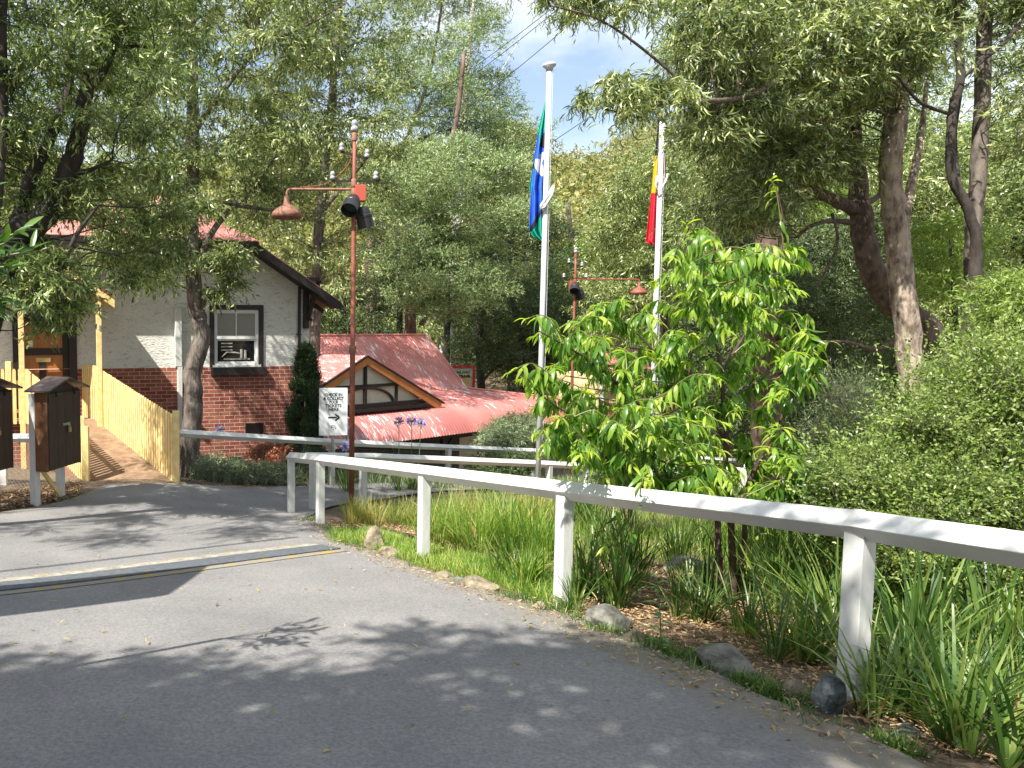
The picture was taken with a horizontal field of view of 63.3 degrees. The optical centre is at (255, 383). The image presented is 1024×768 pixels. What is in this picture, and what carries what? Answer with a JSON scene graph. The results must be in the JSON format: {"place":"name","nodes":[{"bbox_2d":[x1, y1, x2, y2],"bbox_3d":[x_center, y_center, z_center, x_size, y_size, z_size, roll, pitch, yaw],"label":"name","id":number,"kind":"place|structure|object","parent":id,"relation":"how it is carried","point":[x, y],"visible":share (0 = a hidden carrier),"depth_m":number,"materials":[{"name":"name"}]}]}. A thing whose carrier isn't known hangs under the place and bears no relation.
{"place":"outdoors","nodes":[
{"label":"outdoors","id":0,"kind":"place"},
{"bbox_2d":[0,182,50,320],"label":"broadleaf branch","id":1,"kind":"object","parent":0,"point":[5,237],"visible":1,"depth_m":3.36,"materials":[{"name":"green plant"}]},
{"bbox_2d":[278,482,482,519],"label":"path","id":2,"kind":"structure","parent":0,"point":[332,495],"depth_m":13.81,"materials":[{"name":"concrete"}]},
{"bbox_2d":[0,483,927,767],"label":"road","id":3,"kind":"structure","parent":0,"point":[370,689],"depth_m":4.07,"materials":[{"name":"asphalt"}]},
{"bbox_2d":[0,543,348,594],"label":"trench drain","id":4,"kind":"object","parent":3,"relation":"on","point":[47,581],"visible":1,"depth_m":7.10,"materials":[{"name":"concrete"}]},
{"bbox_2d":[5,487,862,751],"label":"fallen leaves","id":5,"kind":"object","parent":3,"relation":"on","point":[720,702],"visible":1,"depth_m":4.10,"materials":[{"name":"brown plant"}]},
{"bbox_2d":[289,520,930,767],"bbox_3d":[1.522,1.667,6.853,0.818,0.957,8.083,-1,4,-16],"label":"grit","id":6,"kind":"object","parent":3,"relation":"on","point":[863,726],"visible":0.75,"depth_m":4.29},
{"bbox_2d":[292,517,939,767],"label":"edge litter","id":7,"kind":"object","parent":3,"relation":"on","point":[809,717],"visible":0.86,"depth_m":4.19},
{"bbox_2d":[0,192,1023,767],"bbox_3d":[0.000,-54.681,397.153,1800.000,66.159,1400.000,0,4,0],"label":"ground","id":8,"kind":"structure","parent":0,"point":[948,758],"depth_m":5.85,"materials":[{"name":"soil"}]},
{"bbox_2d":[0,378,22,470],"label":"notice cabinet","id":9,"kind":"object","parent":8,"relation":"on","point":[6,440],"visible":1,"depth_m":10.48,"materials":[{"name":"brown wood"}]},
{"bbox_2d":[24,376,89,505],"bbox_3d":[-2.795,0.932,10.903,0.405,2.080,1.060,1,4,19],"label":"notice cabinet","id":10,"kind":"object","parent":8,"relation":"on","point":[54,423],"visible":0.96,"depth_m":10.62,"materials":[{"name":"brown wood"}]},
{"bbox_2d":[17,416,171,481],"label":"boardwalk ramp","id":11,"kind":"structure","parent":8,"relation":"on","point":[113,457],"depth_m":13.84,"materials":[{"name":"wood"}]},
{"bbox_2d":[1,361,89,480],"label":"picket fence","id":12,"kind":"object","parent":11,"relation":"on","point":[81,470],"visible":0.3,"depth_m":15.29,"materials":[{"name":"wood"}]},
{"bbox_2d":[82,364,179,482],"bbox_3d":[-2.491,0.680,14.713,0.147,1.967,4.528,-2,5,-32],"label":"picket fence","id":13,"kind":"object","parent":11,"relation":"on","point":[147,430],"visible":0.91,"depth_m":14.14,"materials":[{"name":"wood"}]},
{"bbox_2d":[0,0,229,352],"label":"wattle tree","id":14,"kind":"object","parent":8,"relation":"on","point":[95,68],"visible":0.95,"depth_m":8.95,"materials":[{"name":"green plant"}]},
{"bbox_2d":[3,0,251,213],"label":"wattle tree","id":15,"kind":"object","parent":8,"relation":"on","point":[207,80],"visible":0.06,"depth_m":28.67,"materials":[{"name":"green plant"}]},
{"bbox_2d":[0,478,282,510],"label":"leaf litter","id":16,"kind":"object","parent":8,"relation":"on","point":[43,498],"visible":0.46,"depth_m":11.24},
{"bbox_2d":[0,188,341,468],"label":"brick house","id":17,"kind":"structure","parent":8,"relation":"on","point":[142,347],"depth_m":17.18,"materials":[{"name":"paint"}]},
{"bbox_2d":[12,313,77,417],"bbox_3d":[-4.493,-0.358,16.423,1.316,2.286,0.170,-1,4,-16],"label":"door","id":18,"kind":"structure","parent":17,"relation":"in","point":[41,356],"depth_m":16.44,"materials":[{"name":"black"}]},
{"bbox_2d":[209,305,266,375],"bbox_3d":[-0.407,-0.999,17.488,1.311,1.597,0.228,-1,4,-16],"label":"window","id":19,"kind":"structure","parent":17,"relation":"in","point":[233,335],"depth_m":17.52,"materials":[{"name":"black"}]},
{"bbox_2d":[185,453,228,482],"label":"bed plant","id":20,"kind":"object","parent":8,"relation":"on","point":[203,473],"visible":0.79,"depth_m":13.96,"materials":[{"name":"green plant"}]},
{"bbox_2d":[61,0,367,477],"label":"wattle tree","id":21,"kind":"object","parent":8,"relation":"on","point":[276,134],"visible":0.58,"depth_m":13.69,"materials":[{"name":"green plant"}]},
{"bbox_2d":[207,456,258,484],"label":"bed plant","id":22,"kind":"object","parent":8,"relation":"on","point":[238,470],"visible":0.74,"depth_m":14.14,"materials":[{"name":"green plant"}]},
{"bbox_2d":[242,442,295,481],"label":"bed plant","id":23,"kind":"object","parent":8,"relation":"on","point":[261,451],"visible":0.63,"depth_m":15.59,"materials":[{"name":"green plant"}]},
{"bbox_2d":[282,340,326,481],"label":"conifer","id":24,"kind":"object","parent":8,"relation":"on","point":[304,385],"visible":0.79,"depth_m":15.78,"materials":[{"name":"green plant"}]},
{"bbox_2d":[208,0,439,355],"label":"wattle tree","id":25,"kind":"object","parent":8,"relation":"on","point":[319,247],"visible":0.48,"depth_m":24.17,"materials":[{"name":"green plant"}]},
{"bbox_2d":[272,119,377,507],"bbox_3d":[1.084,-0.960,12.209,1.676,6.370,0.510,0,4,3],"label":"lamp post","id":26,"kind":"object","parent":8,"relation":"on","point":[354,211],"visible":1,"depth_m":12.10,"materials":[{"name":"metal"}]},
{"bbox_2d":[319,388,347,452],"bbox_3d":[1.506,0.814,15.065,0.570,1.482,0.071,-1,4,-9],"label":"direction sign","id":27,"kind":"object","parent":8,"relation":"on","point":[333,408],"visible":1,"depth_m":15.02,"materials":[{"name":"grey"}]},
{"bbox_2d":[320,232,405,333],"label":"understorey tree","id":28,"kind":"object","parent":8,"relation":"on","point":[342,326],"visible":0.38,"depth_m":35.57,"materials":[{"name":"green plant"}]},
{"bbox_2d":[331,488,397,526],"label":"grass tussock","id":29,"kind":"object","parent":8,"relation":"on","point":[365,516],"depth_m":10.40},
{"bbox_2d":[342,131,441,333],"bbox_3d":[6.906,-5.700,37.840,5.374,13.538,5.193,0,4,0],"label":"slender tree","id":30,"kind":"object","parent":8,"relation":"on","point":[378,145],"visible":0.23,"depth_m":37.45,"materials":[{"name":"green plant"}]},
{"bbox_2d":[398,484,497,546],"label":"grass tussock","id":31,"kind":"object","parent":8,"relation":"on","point":[438,527],"depth_m":8.80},
{"bbox_2d":[318,334,579,479],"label":"station shed","id":32,"kind":"structure","parent":8,"relation":"on","point":[404,376],"depth_m":25.96,"materials":[{"name":"red metal"}]},
{"bbox_2d":[324,521,578,611],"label":"grass","id":33,"kind":"structure","parent":8,"relation":"on","point":[405,547],"depth_m":7.29,"materials":[{"name":"plant"}]},
{"bbox_2d":[356,0,562,333],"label":"silver wattle","id":34,"kind":"object","parent":8,"relation":"on","point":[484,122],"visible":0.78,"depth_m":37.50,"materials":[{"name":"green plant"}]},
{"bbox_2d":[180,429,740,484],"bbox_3d":[7.693,2.059,19.022,21.522,3.416,0.964,-2,5,-31],"label":"rail fence","id":35,"kind":"object","parent":8,"relation":"on","point":[448,448],"visible":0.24,"depth_m":15.01,"materials":[{"name":"white paint"}]},
{"bbox_2d":[351,53,571,333],"bbox_3d":[8.846,-6.858,33.502,10.545,16.147,7.702,0,4,0],"label":"silver wattle","id":36,"kind":"object","parent":8,"relation":"on","point":[429,268],"visible":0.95,"depth_m":32.67,"materials":[{"name":"green plant"}]},
{"bbox_2d":[430,487,526,556],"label":"grass tussock","id":37,"kind":"object","parent":8,"relation":"on","point":[469,544],"depth_m":8.22,"materials":[{"name":"plant"}]},
{"bbox_2d":[426,0,530,365],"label":"gum tree","id":38,"kind":"object","parent":8,"relation":"on","point":[470,16],"visible":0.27,"depth_m":46.82,"materials":[{"name":"green plant"}]},
{"bbox_2d":[442,487,554,556],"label":"grass tussock","id":39,"kind":"object","parent":8,"relation":"on","point":[502,524],"depth_m":8.14,"materials":[{"name":"plant"}]},
{"bbox_2d":[58,492,943,760],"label":"grass","id":40,"kind":"structure","parent":8,"relation":"on","point":[774,688],"depth_m":3.90,"materials":[{"name":"green plant"}]},
{"bbox_2d":[451,445,550,476],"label":"grey bush","id":41,"kind":"object","parent":8,"relation":"on","point":[517,470],"visible":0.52,"depth_m":17.08,"materials":[{"name":"green plant"}]},
{"bbox_2d":[472,521,543,576],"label":"strap clump","id":42,"kind":"object","parent":8,"relation":"on","point":[507,557],"visible":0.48,"depth_m":6.86,"materials":[{"name":"green plant"}]},
{"bbox_2d":[467,404,550,458],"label":"grey bush","id":43,"kind":"object","parent":8,"relation":"on","point":[499,433],"visible":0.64,"depth_m":21.80,"materials":[{"name":"green plant"}]},
{"bbox_2d":[2,127,1019,318],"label":"hill forest","id":44,"kind":"object","parent":8,"relation":"on","point":[576,187],"visible":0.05,"depth_m":112.71,"materials":[{"name":"plant"}]},
{"bbox_2d":[433,198,601,393],"bbox_3d":[13.724,-3.889,40.767,9.218,12.412,9.542,0,4,0],"label":"dark tree","id":45,"kind":"object","parent":8,"relation":"on","point":[520,347],"visible":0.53,"depth_m":39.46,"materials":[{"name":"green plant"}]},
{"bbox_2d":[494,533,553,586],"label":"grass tussock","id":46,"kind":"object","parent":8,"relation":"on","point":[534,568],"depth_m":6.43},
{"bbox_2d":[305,452,748,509],"bbox_3d":[7.136,1.766,15.740,15.074,2.010,0.776,-2,5,-29],"label":"rail fence","id":47,"kind":"object","parent":8,"relation":"on","point":[549,465],"visible":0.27,"depth_m":13.56,"materials":[{"name":"white paint"}]},
{"bbox_2d":[474,116,585,391],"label":"forest tree","id":48,"kind":"object","parent":8,"relation":"on","point":[511,388],"visible":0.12,"depth_m":49.76,"materials":[{"name":"green plant"}]},
{"bbox_2d":[535,61,555,498],"bbox_3d":[4.712,-1.440,12.627,0.240,7.470,0.218,0,4,0],"label":"flagpole","id":49,"kind":"object","parent":8,"relation":"on","point":[547,192],"visible":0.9,"depth_m":12.51,"materials":[{"name":"metal"}]},
{"bbox_2d":[529,100,545,241],"bbox_3d":[4.612,-3.462,12.550,0.282,2.280,0.139,0,4,0],"label":"flag","id":50,"kind":"object","parent":49,"relation":"hanging from","point":[536,198],"visible":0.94,"depth_m":12.55,"materials":[{"name":"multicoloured fabric"}]},
{"bbox_2d":[500,497,610,565],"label":"grass tussock","id":51,"kind":"object","parent":8,"relation":"on","point":[538,528],"depth_m":7.67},
{"bbox_2d":[503,284,607,395],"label":"dark tree","id":52,"kind":"object","parent":8,"relation":"on","point":[569,297],"visible":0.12,"depth_m":41.45,"materials":[{"name":"green plant"}]},
{"bbox_2d":[534,564,608,613],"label":"strap clump","id":53,"kind":"object","parent":8,"relation":"on","point":[572,597],"visible":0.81,"depth_m":5.60,"materials":[{"name":"green plant"}]},
{"bbox_2d":[532,202,617,312],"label":"forest tree","id":54,"kind":"object","parent":8,"relation":"on","point":[568,211],"visible":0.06,"depth_m":54.36,"materials":[{"name":"green plant"}]},
{"bbox_2d":[532,519,622,599],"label":"strap clump","id":55,"kind":"object","parent":8,"relation":"on","point":[580,567],"visible":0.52,"depth_m":6.11,"materials":[{"name":"green plant"}]},
{"bbox_2d":[562,247,647,478],"bbox_3d":[10.576,-0.166,23.503,2.566,7.986,0.484,0,4,-3],"label":"lamp post","id":56,"kind":"object","parent":8,"relation":"on","point":[576,291],"visible":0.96,"depth_m":23.30,"materials":[{"name":"metal"}]},
{"bbox_2d":[584,603,631,634],"bbox_3d":[2.339,1.594,5.090,0.325,0.282,0.240,-1,4,-17],"label":"kerb stone","id":57,"kind":"object","parent":8,"relation":"on","point":[608,614],"visible":0.59,"depth_m":5.02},
{"bbox_2d":[575,502,645,562],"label":"strap clump","id":58,"kind":"object","parent":8,"relation":"on","point":[595,532],"visible":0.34,"depth_m":8.04,"materials":[{"name":"green plant"}]},
{"bbox_2d":[573,531,679,610],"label":"strap clump","id":59,"kind":"object","parent":8,"relation":"on","point":[617,595],"visible":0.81,"depth_m":5.73,"materials":[{"name":"green plant"}]},
{"bbox_2d":[551,347,705,474],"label":"cream building","id":60,"kind":"structure","parent":8,"relation":"on","point":[579,382],"depth_m":29.33,"materials":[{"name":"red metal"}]},
{"bbox_2d":[574,503,694,588],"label":"strap clump","id":61,"kind":"object","parent":8,"relation":"on","point":[619,544],"visible":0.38,"depth_m":6.59,"materials":[{"name":"green plant"}]},
{"bbox_2d":[558,134,729,405],"bbox_3d":[14.135,-4.507,28.215,5.863,10.355,10.150,3,5,33],"label":"forest tree","id":62,"kind":"object","parent":8,"relation":"on","point":[630,197],"visible":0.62,"depth_m":26.05,"materials":[{"name":"green plant"}]},
{"bbox_2d":[286,452,1023,700],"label":"rail fence","id":63,"kind":"object","parent":8,"relation":"on","point":[862,532],"visible":0.75,"depth_m":4.15,"materials":[{"name":"white paint"}]},
{"bbox_2d":[591,113,718,336],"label":"forest tree","id":64,"kind":"object","parent":8,"relation":"on","point":[646,136],"visible":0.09,"depth_m":47.14,"materials":[{"name":"green plant"}]},
{"bbox_2d":[646,112,668,513],"bbox_3d":[6.808,-1.038,13.158,0.237,7.040,0.214,0,4,0],"label":"flagpole","id":65,"kind":"object","parent":8,"relation":"on","point":[659,185],"visible":0.37,"depth_m":13.02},
{"bbox_2d":[646,120,659,244],"bbox_3d":[6.750,-3.429,13.049,0.228,2.141,0.098,0,4,0],"label":"flag","id":66,"kind":"object","parent":65,"relation":"hanging from","point":[651,225],"visible":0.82,"depth_m":13.07,"materials":[{"name":"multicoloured fabric"}]},
{"bbox_2d":[301,222,1020,393],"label":"scrub belt","id":67,"kind":"object","parent":8,"relation":"on","point":[422,331],"visible":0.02,"depth_m":49.42,"materials":[{"name":"green plant"}]},
{"bbox_2d":[501,175,840,600],"bbox_3d":[3.201,0.047,5.768,3.273,3.328,2.241,0,4,0],"label":"peach tree","id":68,"kind":"object","parent":8,"relation":"on","point":[714,297],"visible":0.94,"depth_m":5.45,"materials":[{"name":"green plant"}]},
{"bbox_2d":[645,512,712,561],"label":"strap clump","id":69,"kind":"object","parent":8,"relation":"on","point":[676,550],"visible":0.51,"depth_m":7.89,"materials":[{"name":"green plant"}]},
{"bbox_2d":[641,562,728,623],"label":"strap clump","id":70,"kind":"object","parent":8,"relation":"on","point":[683,610],"visible":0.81,"depth_m":5.39,"materials":[{"name":"green plant"}]},
{"bbox_2d":[654,527,738,597],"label":"strap clump","id":71,"kind":"object","parent":8,"relation":"on","point":[712,564],"visible":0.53,"depth_m":6.27,"materials":[{"name":"green plant"}]},
{"bbox_2d":[642,555,750,625],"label":"strap clump","id":72,"kind":"object","parent":8,"relation":"on","point":[713,606],"visible":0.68,"depth_m":5.38,"materials":[{"name":"green plant"}]},
{"bbox_2d":[657,1,794,498],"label":"stringybark tree","id":73,"kind":"object","parent":8,"relation":"on","point":[761,369],"depth_m":14.36,"materials":[{"name":"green plant"}]},
{"bbox_2d":[696,643,759,677],"bbox_3d":[2.546,1.511,4.158,0.296,0.202,0.252,1,4,11],"label":"kerb stone","id":74,"kind":"object","parent":8,"relation":"on","point":[728,655],"visible":0.59,"depth_m":4.10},
{"bbox_2d":[506,0,950,389],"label":"blackwood tree","id":75,"kind":"object","parent":8,"relation":"on","point":[714,123],"visible":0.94,"depth_m":8.50,"materials":[{"name":"green plant"}]},
{"bbox_2d":[685,559,808,639],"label":"strap clump","id":76,"kind":"object","parent":8,"relation":"on","point":[735,620],"visible":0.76,"depth_m":5.01,"materials":[{"name":"green plant"}]},
{"bbox_2d":[663,196,846,420],"bbox_3d":[11.941,-1.226,18.602,4.228,6.925,8.846,3,5,35],"label":"understorey tree","id":77,"kind":"object","parent":8,"relation":"on","point":[732,243],"visible":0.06,"depth_m":16.77,"materials":[{"name":"green plant"}]},
{"bbox_2d":[712,521,822,596],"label":"strap clump","id":78,"kind":"object","parent":8,"relation":"on","point":[747,574],"visible":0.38,"depth_m":6.42,"materials":[{"name":"green plant"}]},
{"bbox_2d":[704,560,840,668],"bbox_3d":[3.028,1.327,4.418,0.890,0.630,0.791,2,4,24],"label":"strap clump","id":79,"kind":"object","parent":8,"relation":"on","point":[776,652],"visible":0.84,"depth_m":4.39,"materials":[{"name":"green plant"}]},
{"bbox_2d":[723,522,841,619],"bbox_3d":[3.951,1.280,5.563,0.974,0.888,1.058,-3,5,-39],"label":"strap clump","id":80,"kind":"object","parent":8,"relation":"on","point":[775,566],"visible":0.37,"depth_m":5.64,"materials":[{"name":"green plant"}]},
{"bbox_2d":[726,534,900,636],"bbox_3d":[3.708,1.347,5.091,1.098,0.744,1.064,0,4,0],"label":"strap clump","id":81,"kind":"object","parent":8,"relation":"on","point":[797,603],"visible":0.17,"depth_m":5.15,"materials":[{"name":"green plant"}]},
{"bbox_2d":[724,568,926,673],"bbox_3d":[3.219,1.450,4.471,1.035,0.754,0.913,0,4,0],"label":"strap clump","id":82,"kind":"object","parent":8,"relation":"on","point":[823,650],"visible":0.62,"depth_m":4.38,"materials":[{"name":"green plant"}]},
{"bbox_2d":[810,673,846,714],"bbox_3d":[2.700,1.504,3.630,0.135,0.275,0.194,3,5,38],"label":"kerb stone","id":83,"kind":"object","parent":8,"relation":"on","point":[827,686],"visible":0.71,"depth_m":3.58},
{"bbox_2d":[638,269,1021,472],"bbox_3d":[27.032,-1.294,33.437,37.746,9.217,17.940,-4,5,-42],"label":"scrub belt","id":84,"kind":"object","parent":8,"relation":"on","point":[739,424],"visible":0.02,"depth_m":24.70,"materials":[{"name":"green plant"}]},
{"bbox_2d":[642,0,1023,367],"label":"understorey tree","id":85,"kind":"object","parent":8,"relation":"on","point":[950,92],"visible":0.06,"depth_m":22.27,"materials":[{"name":"green plant"}]},
{"bbox_2d":[735,529,949,647],"bbox_3d":[3.625,1.259,4.795,1.284,1.035,1.211,-2,5,-27],"label":"strap clump","id":86,"kind":"object","parent":8,"relation":"on","point":[836,585],"visible":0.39,"depth_m":4.85,"materials":[{"name":"green plant"}]},
{"bbox_2d":[743,199,947,460],"bbox_3d":[11.735,-0.812,15.529,3.312,5.548,8.930,3,5,37],"label":"understorey tree","id":87,"kind":"object","parent":8,"relation":"on","point":[833,305],"visible":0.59,"depth_m":13.72,"materials":[{"name":"green plant"}]},
{"bbox_2d":[698,0,1000,408],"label":"blackwood tree","id":88,"kind":"object","parent":8,"relation":"on","point":[819,26],"visible":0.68,"depth_m":9.19,"materials":[{"name":"green plant"}]},
{"bbox_2d":[781,346,918,470],"bbox_3d":[6.332,0.836,8.042,1.531,2.466,2.404,3,5,36],"label":"feathery shrub","id":89,"kind":"object","parent":8,"relation":"on","point":[846,396],"visible":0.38,"depth_m":7.78,"materials":[{"name":"green plant"}]},
{"bbox_2d":[784,102,944,406],"bbox_3d":[15.311,-2.662,20.356,3.901,10.330,9.598,3,5,37],"label":"understorey tree","id":90,"kind":"object","parent":8,"relation":"on","point":[827,212],"visible":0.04,"depth_m":18.60,"materials":[{"name":"green plant"}]},
{"bbox_2d":[770,599,985,722],"bbox_3d":[2.884,1.337,3.535,0.726,0.683,0.932,0,4,0],"label":"strap clump","id":91,"kind":"object","parent":8,"relation":"on","point":[884,670],"visible":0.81,"depth_m":3.55,"materials":[{"name":"green plant"}]},
{"bbox_2d":[734,366,1023,605],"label":"round shrub","id":92,"kind":"object","parent":8,"relation":"on","point":[885,476],"visible":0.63,"depth_m":4.68,"materials":[{"name":"green plant"}]},
{"bbox_2d":[800,492,1023,647],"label":"round shrub","id":93,"kind":"object","parent":8,"relation":"on","point":[962,589],"visible":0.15,"depth_m":4.74,"materials":[{"name":"green plant"}]},
{"bbox_2d":[805,536,1023,671],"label":"strap clump","id":94,"kind":"object","parent":8,"relation":"on","point":[916,597],"visible":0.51,"depth_m":4.15,"materials":[{"name":"green plant"}]},
{"bbox_2d":[824,607,1012,726],"bbox_3d":[2.988,1.384,3.448,0.730,0.666,0.832,2,5,27],"label":"strap clump","id":95,"kind":"object","parent":8,"relation":"on","point":[907,705],"visible":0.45,"depth_m":3.48,"materials":[{"name":"green plant"}]},
{"bbox_2d":[824,84,1021,343],"bbox_3d":[14.813,-2.358,16.876,3.749,9.037,10.335,3,5,40],"label":"understorey tree","id":96,"kind":"object","parent":8,"relation":"on","point":[931,147],"visible":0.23,"depth_m":14.72,"materials":[{"name":"green plant"}]},
{"bbox_2d":[831,575,1023,758],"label":"strap clump","id":97,"kind":"object","parent":8,"relation":"on","point":[957,725],"visible":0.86,"depth_m":3.23,"materials":[{"name":"green plant"}]},
{"bbox_2d":[831,266,1023,514],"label":"round shrub","id":98,"kind":"object","parent":8,"relation":"on","point":[984,384],"visible":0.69,"depth_m":4.88,"materials":[{"name":"green plant"}]},
{"bbox_2d":[844,0,1023,368],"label":"blackwood tree","id":99,"kind":"object","parent":8,"relation":"on","point":[952,169],"visible":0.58,"depth_m":8.98,"materials":[{"name":"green plant"}]},
{"bbox_2d":[849,602,1023,767],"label":"strap clump","id":100,"kind":"object","parent":8,"relation":"on","point":[1011,748],"visible":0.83,"depth_m":3.07,"materials":[{"name":"green plant"}]},
{"bbox_2d":[891,520,1023,669],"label":"strap clump","id":101,"kind":"object","parent":8,"relation":"on","point":[1007,618],"visible":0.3,"depth_m":4.25,"materials":[{"name":"green plant"}]},
{"bbox_2d":[910,202,1023,345],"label":"understorey tree","id":102,"kind":"object","parent":8,"relation":"on","point":[946,244],"visible":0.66,"depth_m":11.15,"materials":[{"name":"green plant"}]},
{"bbox_2d":[940,99,1023,303],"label":"understorey tree","id":103,"kind":"object","parent":8,"relation":"on","point":[1016,175],"visible":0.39,"depth_m":13.66,"materials":[{"name":"green plant"}]},
{"bbox_2d":[942,257,1023,358],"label":"understorey tree","id":104,"kind":"object","parent":8,"relation":"on","point":[1005,282],"visible":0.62,"depth_m":7.96,"materials":[{"name":"green plant"}]},
{"bbox_2d":[948,0,1023,331],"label":"blackwood tree","id":105,"kind":"object","parent":8,"relation":"on","point":[980,148],"visible":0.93,"depth_m":9.32,"materials":[{"name":"green plant"}]},
{"bbox_2d":[7,0,1023,166],"label":"sky","id":106,"kind":"structure","parent":0,"point":[580,62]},
{"bbox_2d":[341,491,839,577],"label":"grass","id":107,"kind":"structure","parent":0,"point":[648,525],"depth_m":10.33,"materials":[{"name":"plant"}]},
{"bbox_2d":[799,577,1023,712],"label":"grass","id":108,"kind":"structure","parent":0,"point":[1006,672],"depth_m":3.96,"materials":[{"name":"green plant"}]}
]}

